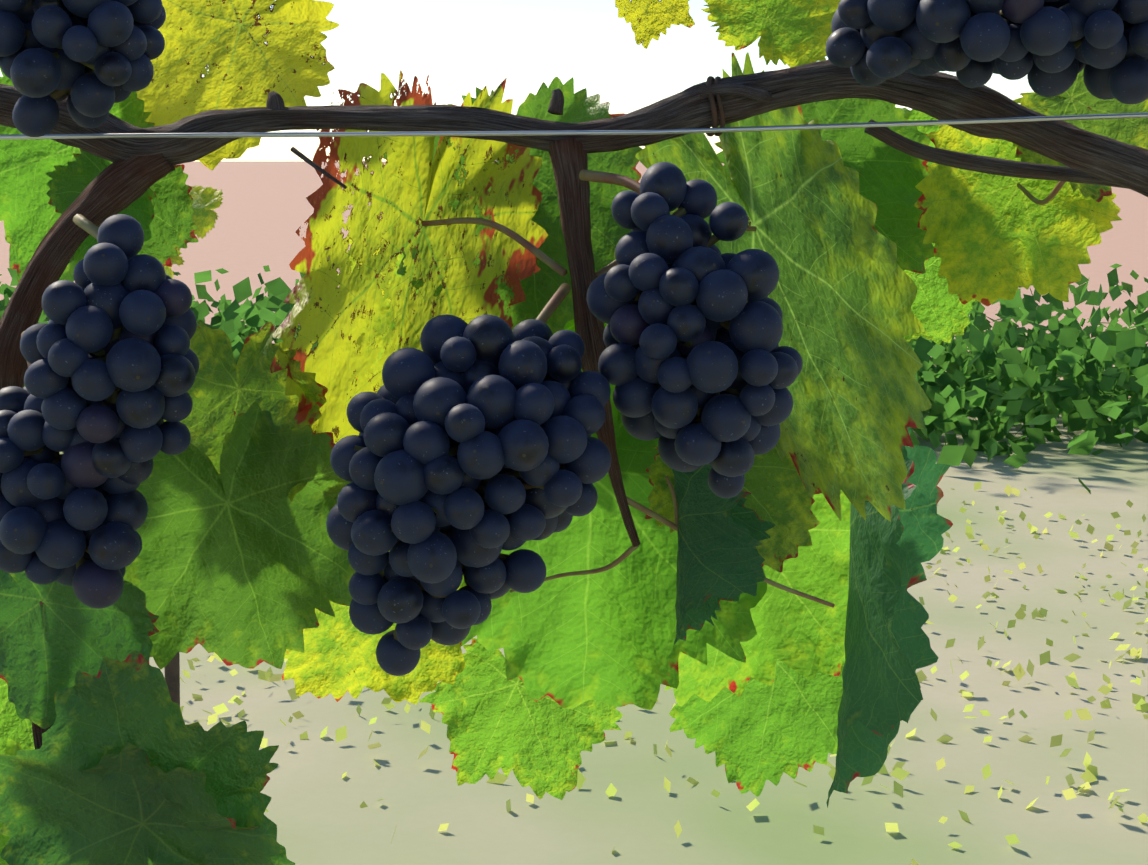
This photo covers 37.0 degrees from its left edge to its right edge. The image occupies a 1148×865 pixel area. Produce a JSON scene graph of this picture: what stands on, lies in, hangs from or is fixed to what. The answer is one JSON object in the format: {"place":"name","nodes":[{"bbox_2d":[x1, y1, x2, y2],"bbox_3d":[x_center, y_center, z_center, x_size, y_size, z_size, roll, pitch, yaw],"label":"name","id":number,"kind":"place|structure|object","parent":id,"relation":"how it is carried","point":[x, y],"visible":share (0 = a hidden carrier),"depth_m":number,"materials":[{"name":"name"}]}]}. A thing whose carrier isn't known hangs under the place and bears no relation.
{"place":"outdoors","nodes":[
{"label":"outdoors","id":0,"kind":"place"},
{"bbox_2d":[0,138,639,748],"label":"shoots","id":1,"kind":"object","parent":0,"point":[118,186],"visible":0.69,"depth_m":0.43,"materials":[{"name":"brown plant"}]},
{"bbox_2d":[0,739,30,864],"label":"vine leaf","id":2,"kind":"object","parent":1,"relation":"attached to","point":[12,747],"visible":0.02,"depth_m":0.44,"materials":[{"name":"green plant"}]},
{"bbox_2d":[0,678,34,753],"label":"vine leaf","id":3,"kind":"object","parent":1,"relation":"attached to","point":[14,727],"visible":0.02,"depth_m":0.47,"materials":[{"name":"green plant"}]},
{"bbox_2d":[0,67,156,281],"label":"vine leaf","id":4,"kind":"object","parent":1,"relation":"attached to","point":[29,216],"visible":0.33,"depth_m":0.48,"materials":[{"name":"green plant"}]},
{"bbox_2d":[46,149,198,266],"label":"vine leaf","id":5,"kind":"object","parent":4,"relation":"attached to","point":[173,226],"visible":0.33,"depth_m":0.48,"materials":[{"name":"green plant"}]},
{"bbox_2d":[0,570,158,728],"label":"vine leaf","id":6,"kind":"object","parent":1,"relation":"attached to","point":[56,641],"visible":0.75,"depth_m":0.43,"materials":[{"name":"green plant"}]},
{"bbox_2d":[0,650,284,864],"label":"vine leaf","id":7,"kind":"object","parent":1,"relation":"attached to","point":[57,807],"visible":1,"depth_m":0.41,"materials":[{"name":"green plant"}]},
{"bbox_2d":[80,743,294,864],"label":"vine leaf","id":8,"kind":"object","parent":1,"relation":"attached to","point":[189,798],"visible":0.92,"depth_m":0.41,"materials":[{"name":"green plant"}]},
{"bbox_2d":[136,0,338,169],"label":"vine leaf","id":9,"kind":"object","parent":1,"relation":"attached to","point":[224,40],"visible":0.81,"depth_m":0.48,"materials":[{"name":"yellow plant"}]},
{"bbox_2d":[123,401,355,668],"bbox_3d":[-0.088,0.029,0.446,0.076,0.075,0.027,-2,9,-10],"label":"vine leaf","id":10,"kind":"object","parent":1,"relation":"attached to","point":[241,559],"visible":0.85,"depth_m":0.45,"materials":[{"name":"green plant"}]},
{"bbox_2d":[164,319,327,501],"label":"vine leaf","id":11,"kind":"object","parent":1,"relation":"attached to","point":[224,390],"visible":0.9,"depth_m":0.46,"materials":[{"name":"green plant"}]},
{"bbox_2d":[419,638,622,799],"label":"vine leaf","id":12,"kind":"object","parent":1,"relation":"attached to","point":[494,719],"visible":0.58,"depth_m":0.57,"materials":[{"name":"green plant"}]},
{"bbox_2d":[0,60,1147,196],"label":"vine cane","id":13,"kind":"object","parent":1,"relation":"attached to","point":[1085,156],"visible":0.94,"depth_m":0.42,"materials":[{"name":"brown plant"}]},
{"bbox_2d":[0,113,1147,139],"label":"trellis wire","id":14,"kind":"object","parent":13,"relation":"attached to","point":[602,132],"visible":0.98,"depth_m":0.42,"materials":[{"name":"silver metal"}]},
{"bbox_2d":[615,0,694,48],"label":"vine leaf","id":15,"kind":"object","parent":13,"relation":"attached to","point":[655,18],"visible":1,"depth_m":0.45,"materials":[{"name":"yellow plant"}]},
{"bbox_2d":[706,76,724,136],"bbox_3d":[0.035,-0.081,0.424,0.005,0.015,0.012,0,9,2],"label":"vine tie","id":16,"kind":"object","parent":13,"relation":"attached to","point":[713,105],"visible":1,"depth_m":0.42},
{"bbox_2d":[0,0,1033,160],"label":"sky","id":17,"kind":"structure","parent":0,"point":[463,46],"materials":[{"name":"white"}]},
{"bbox_2d":[21,169,1065,607],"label":"leaf stems","id":18,"kind":"object","parent":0,"point":[547,311],"visible":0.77,"depth_m":0.44,"materials":[{"name":"plant"}]},
{"bbox_2d":[282,576,465,704],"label":"vine leaf","id":19,"kind":"object","parent":18,"relation":"attached to","point":[337,659],"visible":0.15,"depth_m":0.50,"materials":[{"name":"yellow plant"}]},
{"bbox_2d":[270,69,547,443],"bbox_3d":[-0.043,-0.034,0.455,0.072,0.124,0.030,-1,9,-3],"label":"vine leaf","id":20,"kind":"object","parent":18,"relation":"attached to","point":[408,188],"visible":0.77,"depth_m":0.45,"materials":[{"name":"yellow plant"}]},
{"bbox_2d":[383,77,641,333],"bbox_3d":[-0.017,-0.062,0.483,0.078,0.075,0.017,1,9,9],"label":"vine leaf","id":21,"kind":"object","parent":18,"relation":"attached to","point":[545,282],"visible":0.19,"depth_m":0.48,"materials":[{"name":"green plant"}]},
{"bbox_2d":[24,3,1125,640],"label":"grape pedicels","id":22,"kind":"object","parent":18,"relation":"attached to","point":[102,355],"visible":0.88,"depth_m":0.39,"materials":[{"name":"plant"}]},
{"bbox_2d":[0,0,1147,675],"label":"grapes","id":23,"kind":"object","parent":22,"relation":"attached to","point":[416,416],"visible":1,"depth_m":0.39,"materials":[{"name":"blue food"}]},
{"bbox_2d":[563,319,618,449],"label":"vine leaf","id":24,"kind":"object","parent":18,"relation":"attached to","point":[569,325],"visible":0.08,"depth_m":0.51,"materials":[{"name":"green plant"}]},
{"bbox_2d":[461,412,767,709],"bbox_3d":[0.004,0.032,0.512,0.117,0.113,0.033,2,9,14],"label":"vine leaf","id":25,"kind":"object","parent":18,"relation":"attached to","point":[573,642],"visible":0.25,"depth_m":0.52,"materials":[{"name":"green plant"}]},
{"bbox_2d":[338,219,438,388],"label":"vine leaf","id":26,"kind":"object","parent":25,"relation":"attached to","point":[379,339],"depth_m":0.50,"materials":[{"name":"yellow plant"}]},
{"bbox_2d":[671,464,774,646],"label":"vine leaf","id":27,"kind":"object","parent":18,"relation":"attached to","point":[719,557],"visible":0.92,"depth_m":0.45,"materials":[{"name":"green plant"}]},
{"bbox_2d":[645,447,821,571],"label":"vine leaf","id":28,"kind":"object","parent":18,"relation":"attached to","point":[781,499],"visible":0.29,"depth_m":0.47,"materials":[{"name":"green plant"}]},
{"bbox_2d":[669,659,844,796],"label":"vine leaf","id":29,"kind":"object","parent":18,"relation":"attached to","point":[755,735],"visible":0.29,"depth_m":0.59,"materials":[{"name":"green plant"}]},
{"bbox_2d":[664,490,850,705],"bbox_3d":[0.056,0.043,0.551,0.097,0.093,0.020,-3,10,-19],"label":"vine leaf","id":30,"kind":"object","parent":18,"relation":"attached to","point":[803,637],"visible":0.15,"depth_m":0.56,"materials":[{"name":"green plant"}]},
{"bbox_2d":[701,0,840,67],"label":"vine leaf","id":31,"kind":"object","parent":18,"relation":"attached to","point":[792,33],"visible":0.88,"depth_m":0.46,"materials":[{"name":"green plant"}]},
{"bbox_2d":[635,52,930,521],"bbox_3d":[0.054,-0.037,0.446,0.077,0.121,0.034,0,9,2],"label":"vine leaf","id":32,"kind":"object","parent":18,"relation":"hanging from","point":[843,293],"visible":0.54,"depth_m":0.45,"materials":[{"name":"green plant"}]},
{"bbox_2d":[714,59,933,273],"bbox_3d":[0.072,-0.072,0.485,0.067,0.068,0.014,0,9,-2],"label":"vine leaf","id":33,"kind":"object","parent":18,"relation":"attached to","point":[890,178],"visible":0.19,"depth_m":0.49,"materials":[{"name":"green plant"}]},
{"bbox_2d":[826,427,952,806],"bbox_3d":[0.094,0.050,0.520,0.033,0.126,0.069,3,9,19],"label":"vine leaf","id":34,"kind":"object","parent":18,"relation":"attached to","point":[889,651],"visible":0.73,"depth_m":0.51,"materials":[{"name":"green plant"}]},
{"bbox_2d":[903,108,939,276],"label":"vine leaf","id":35,"kind":"object","parent":18,"relation":"attached to","point":[913,115],"visible":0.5,"depth_m":0.50,"materials":[{"name":"green plant"}]},
{"bbox_2d":[903,256,976,344],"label":"vine leaf","id":36,"kind":"object","parent":18,"relation":"attached to","point":[940,312],"visible":0.25,"depth_m":0.55,"materials":[{"name":"green plant"}]},
{"bbox_2d":[914,125,1121,305],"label":"vine leaf","id":37,"kind":"object","parent":18,"relation":"attached to","point":[993,238],"visible":0.81,"depth_m":0.47,"materials":[{"name":"plant"}]},
{"bbox_2d":[1013,69,1147,201],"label":"vine leaf","id":38,"kind":"object","parent":18,"relation":"attached to","point":[1077,97],"visible":0.33,"depth_m":0.47,"materials":[{"name":"green plant"}]},
{"bbox_2d":[0,161,1147,864],"bbox_3d":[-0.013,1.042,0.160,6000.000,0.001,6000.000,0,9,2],"label":"ground","id":39,"kind":"structure","parent":0,"point":[316,813],"depth_m":3.17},
{"bbox_2d":[164,652,179,706],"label":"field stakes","id":40,"kind":"object","parent":39,"relation":"on","point":[172,672],"visible":0.06,"depth_m":2.70,"materials":[{"name":"brown wood"}]},
{"bbox_2d":[166,248,184,266],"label":"leaf","id":41,"kind":"object","parent":40,"relation":"attached to","point":[178,260],"visible":0.1,"depth_m":2.59,"materials":[{"name":"green plant"}]},
{"bbox_2d":[164,266,190,307],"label":"grape leaf","id":42,"kind":"object","parent":40,"relation":"attached to","point":[169,271],"visible":0.19,"depth_m":2.65,"materials":[{"name":"plant"}]},
{"bbox_2d":[189,185,223,238],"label":"grape leaf","id":43,"kind":"object","parent":40,"relation":"attached to","point":[206,202],"visible":0.67,"depth_m":2.49,"materials":[{"name":"green plant"}]},
{"bbox_2d":[0,264,1147,493],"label":"bush","id":44,"kind":"object","parent":39,"relation":"on","point":[994,380],"visible":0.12,"depth_m":6.44,"materials":[{"name":"green plant"}]},
{"bbox_2d":[180,481,1147,864],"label":"fallen leaves","id":45,"kind":"object","parent":39,"relation":"on","point":[1090,773],"visible":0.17,"depth_m":3.28,"materials":[{"name":"yellow plant"}]}
]}

